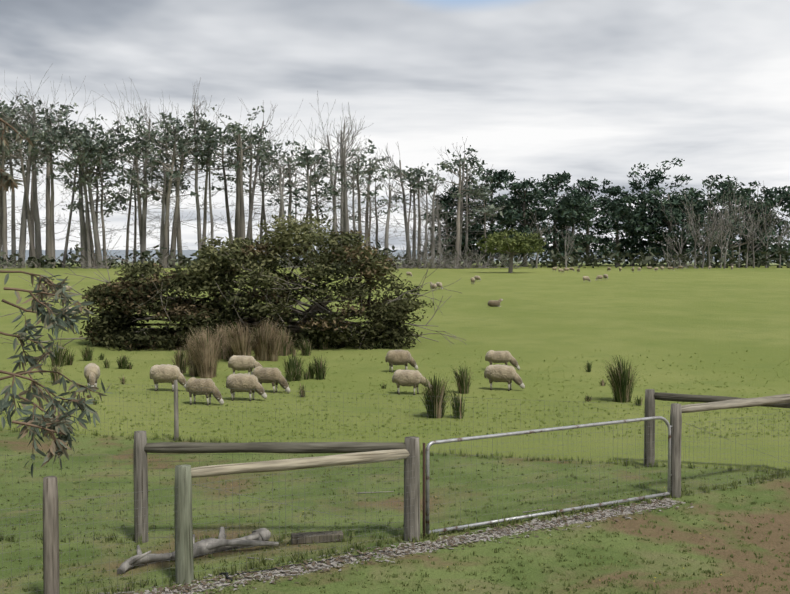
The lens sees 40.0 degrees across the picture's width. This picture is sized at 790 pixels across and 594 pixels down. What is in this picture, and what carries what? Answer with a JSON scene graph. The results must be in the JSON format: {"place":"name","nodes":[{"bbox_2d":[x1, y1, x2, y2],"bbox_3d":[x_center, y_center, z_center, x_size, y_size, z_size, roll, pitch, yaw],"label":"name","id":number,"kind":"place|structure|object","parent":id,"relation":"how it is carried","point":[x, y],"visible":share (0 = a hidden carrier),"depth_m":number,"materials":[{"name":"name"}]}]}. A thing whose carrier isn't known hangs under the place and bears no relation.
{"place":"outdoors","nodes":[
{"label":"outdoors","id":0,"kind":"place"},
{"bbox_2d":[0,118,110,476],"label":"gum leaves","id":1,"kind":"object","parent":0,"point":[51,421],"visible":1,"depth_m":4.92,"materials":[{"name":"green plant"}]},
{"bbox_2d":[0,250,789,593],"bbox_3d":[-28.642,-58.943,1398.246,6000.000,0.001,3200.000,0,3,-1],"label":"ground","id":2,"kind":"structure","parent":0,"point":[714,318],"depth_m":18.71,"materials":[{"name":"green plant"}]},
{"bbox_2d":[43,476,59,593],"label":"fence post","id":3,"kind":"object","parent":2,"relation":"on","point":[50,538],"visible":0.98,"depth_m":9.92,"materials":[{"name":"wood"}]},
{"bbox_2d":[84,363,99,390],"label":"sheep","id":4,"kind":"object","parent":2,"relation":"on","point":[91,372],"visible":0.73,"depth_m":25.33},
{"bbox_2d":[133,430,148,542],"bbox_3d":[-2.865,2.337,12.242,0.166,1.660,0.161,0,3,-1],"label":"fence post","id":5,"kind":"object","parent":2,"relation":"on","point":[140,465],"visible":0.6,"depth_m":12.17,"materials":[{"name":"grey wood"}]},
{"bbox_2d":[144,442,405,453],"bbox_3d":[-1.342,1.699,12.241,2.960,0.129,0.132,0,3,-1],"label":"fence rail","id":6,"kind":"object","parent":5,"relation":"attached to","point":[260,447],"visible":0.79,"depth_m":12.20,"materials":[{"name":"wood"}]},
{"bbox_2d":[150,364,186,391],"bbox_3d":[-5.246,1.877,25.206,0.964,0.616,0.408,0,3,11],"label":"sheep","id":7,"kind":"object","parent":2,"relation":"on","point":[164,373],"visible":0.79,"depth_m":25.07},
{"bbox_2d":[174,380,178,440],"bbox_3d":[-3.765,2.100,18.675,0.079,1.360,0.075,-1,3,-26],"label":"fence post","id":8,"kind":"object","parent":2,"relation":"on","point":[176,422],"visible":0.65,"depth_m":18.64,"materials":[{"name":"grey wood"}]},
{"bbox_2d":[174,464,193,584],"bbox_3d":[-2.090,2.448,10.749,0.185,1.570,0.180,0,3,-1],"label":"fence post","id":9,"kind":"object","parent":2,"relation":"on","point":[184,565],"visible":0.85,"depth_m":10.67,"materials":[{"name":"grey wood"}]},
{"bbox_2d":[117,527,278,574],"bbox_3d":[-2.165,2.704,11.706,1.862,0.232,0.528,-2,3,-33],"label":"fallen limb","id":10,"kind":"object","parent":2,"relation":"on","point":[201,550],"visible":0.77,"depth_m":11.73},
{"bbox_2d":[0,454,403,537],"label":"fence net","id":11,"kind":"object","parent":2,"relation":"on","point":[206,523],"visible":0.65,"depth_m":12.35,"materials":[{"name":"grey metal"}]},
{"bbox_2d":[186,377,223,404],"bbox_3d":[-4.034,1.994,23.002,0.882,0.577,0.332,1,3,17],"label":"sheep","id":12,"kind":"object","parent":2,"relation":"on","point":[196,385],"visible":0.98,"depth_m":22.89},
{"bbox_2d":[0,456,414,593],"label":"fence net","id":13,"kind":"object","parent":2,"relation":"on","point":[206,530],"visible":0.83,"depth_m":10.88,"materials":[{"name":"silver metal"}]},
{"bbox_2d":[0,213,466,350],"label":"bush","id":14,"kind":"object","parent":2,"relation":"on","point":[116,323],"visible":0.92,"depth_m":36.10,"materials":[{"name":"green plant"}]},
{"bbox_2d":[228,355,262,374],"bbox_3d":[-3.798,1.780,27.753,0.961,0.583,0.372,0,3,4],"label":"sheep","id":15,"kind":"object","parent":2,"relation":"on","point":[242,363],"visible":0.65,"depth_m":27.62},
{"bbox_2d":[226,373,266,400],"bbox_3d":[-3.238,1.963,23.639,0.952,0.583,0.417,1,3,13],"label":"sheep","id":16,"kind":"object","parent":2,"relation":"on","point":[241,382],"visible":1,"depth_m":23.51},
{"bbox_2d":[252,366,289,392],"bbox_3d":[-2.852,1.898,24.944,1.008,0.596,0.350,1,3,24],"label":"sheep","id":17,"kind":"object","parent":2,"relation":"on","point":[274,376],"visible":0.92,"depth_m":24.80},
{"bbox_2d":[219,552,374,581],"bbox_3d":[-1.000,2.774,11.360,1.753,0.040,0.281,-2,3,-36],"label":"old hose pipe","id":18,"kind":"object","parent":2,"relation":"on","point":[226,574],"visible":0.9,"depth_m":11.15,"materials":[{"name":"black"}]},
{"bbox_2d":[291,530,342,543],"bbox_3d":[-0.877,2.712,12.248,0.583,0.090,0.140,-1,7,-11],"label":"board offcut","id":19,"kind":"object","parent":2,"relation":"on","point":[322,538],"visible":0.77,"depth_m":12.20,"materials":[{"name":"grey wood"}]},
{"bbox_2d":[47,316,642,418],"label":"grass tufts","id":20,"kind":"object","parent":2,"relation":"on","point":[202,356],"visible":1,"depth_m":27.74,"materials":[{"name":"green plant"}]},
{"bbox_2d":[0,63,789,268],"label":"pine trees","id":21,"kind":"object","parent":2,"relation":"on","point":[754,246],"visible":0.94,"depth_m":190.17,"materials":[{"name":"green plant"}]},
{"bbox_2d":[0,380,789,471],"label":"fence net","id":22,"kind":"object","parent":2,"relation":"on","point":[573,416],"visible":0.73,"depth_m":17.38,"materials":[{"name":"silver metal"}]},
{"bbox_2d":[0,350,789,593],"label":"grass tufts","id":23,"kind":"object","parent":2,"relation":"on","point":[261,561],"visible":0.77,"depth_m":13.40,"materials":[{"name":"green plant"}]},
{"bbox_2d":[97,491,693,593],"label":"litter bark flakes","id":24,"kind":"object","parent":2,"relation":"on","point":[286,571],"visible":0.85,"depth_m":11.91,"materials":[{"name":"grey"}]},
{"bbox_2d":[385,350,417,372],"bbox_3d":[0.183,1.712,29.116,0.897,0.597,0.405,0,3,-9],"label":"sheep","id":25,"kind":"object","parent":2,"relation":"on","point":[398,357],"visible":0.9,"depth_m":28.96},
{"bbox_2d":[392,369,430,394],"bbox_3d":[0.388,1.929,24.619,0.938,0.564,0.389,1,3,14],"label":"sheep","id":26,"kind":"object","parent":2,"relation":"on","point":[403,378],"visible":0.83,"depth_m":24.49},
{"bbox_2d":[404,436,419,541],"bbox_3d":[0.192,2.374,12.306,0.190,1.580,0.185,0,3,-1],"label":"fence post","id":27,"kind":"object","parent":2,"relation":"on","point":[412,445],"visible":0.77,"depth_m":12.23,"materials":[{"name":"grey wood"}]},
{"bbox_2d":[191,449,409,477],"bbox_3d":[-0.951,1.753,11.497,2.664,0.134,0.128,1,-31,-34],"label":"rail board","id":28,"kind":"object","parent":27,"relation":"attached to","point":[302,463],"visible":0.92,"depth_m":11.41,"materials":[{"name":"beige wood"}]},
{"bbox_2d":[430,282,436,290],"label":"sheep","id":29,"kind":"object","parent":2,"relation":"on","point":[434,286],"visible":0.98,"depth_m":84.34},
{"bbox_2d":[436,282,442,289],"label":"sheep","id":30,"kind":"object","parent":2,"relation":"on","point":[439,284],"visible":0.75,"depth_m":87.57},
{"bbox_2d":[488,298,502,306],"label":"sheep","id":31,"kind":"object","parent":2,"relation":"on","point":[493,303],"visible":1,"depth_m":61.60},
{"bbox_2d":[485,350,519,369],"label":"sheep","id":32,"kind":"object","parent":2,"relation":"on","point":[493,356],"visible":0.88,"depth_m":29.42},
{"bbox_2d":[484,364,524,390],"bbox_3d":[2.557,1.881,25.355,0.977,0.595,0.403,1,3,19],"label":"sheep","id":33,"kind":"object","parent":2,"relation":"on","point":[501,373],"visible":1,"depth_m":25.22},
{"bbox_2d":[476,227,545,272],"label":"tree","id":34,"kind":"object","parent":2,"relation":"on","point":[517,243],"visible":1,"depth_m":146.07,"materials":[{"name":"green plant"}]},
{"bbox_2d":[426,416,671,534],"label":"gate","id":35,"kind":"structure","parent":2,"relation":"on","point":[471,438],"depth_m":13.32,"materials":[{"name":"silver metal"}]},
{"bbox_2d":[583,276,590,281],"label":"sheep","id":36,"kind":"object","parent":2,"relation":"on","point":[586,278],"visible":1,"depth_m":106.41},
{"bbox_2d":[644,389,654,466],"bbox_3d":[3.868,2.188,16.484,0.168,1.580,0.163,0,3,-1],"label":"fence post","id":37,"kind":"object","parent":2,"relation":"on","point":[649,411],"visible":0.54,"depth_m":16.41,"materials":[{"name":"grey wood"}]},
{"bbox_2d":[654,392,789,407],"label":"rail","id":38,"kind":"object","parent":37,"relation":"attached to","point":[662,396],"visible":0.5,"depth_m":16.23,"materials":[{"name":"grey wood"}]},
{"bbox_2d":[670,403,681,497],"bbox_3d":[3.734,2.243,14.462,0.155,1.650,0.158,0,3,-1],"label":"fence post","id":39,"kind":"object","parent":2,"relation":"on","point":[676,419],"visible":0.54,"depth_m":14.39,"materials":[{"name":"grey wood"}]},
{"bbox_2d":[194,422,788,529],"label":"fence","id":40,"kind":"object","parent":39,"relation":"attached to","point":[401,529],"visible":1,"depth_m":11.79,"materials":[{"name":"grey metal"}]},
{"bbox_2d":[681,394,789,412],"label":"rail","id":41,"kind":"object","parent":39,"relation":"attached to","point":[743,403],"visible":0.96,"depth_m":15.03,"materials":[{"name":"grey wood"}]},
{"bbox_2d":[685,411,789,494],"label":"fence net","id":42,"kind":"object","parent":2,"relation":"on","point":[734,452],"visible":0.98,"depth_m":14.97,"materials":[{"name":"silver metal"}]},
{"bbox_2d":[0,0,789,249],"label":"sky","id":43,"kind":"structure","parent":0,"point":[585,89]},
{"bbox_2d":[422,443,424,536],"bbox_3d":[0.330,2.357,12.358,0.034,1.400,0.033,0,3,-1],"label":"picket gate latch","id":44,"kind":"object","parent":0,"point":[423,529],"visible":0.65,"depth_m":12.34,"materials":[{"name":"metal"}]}
]}

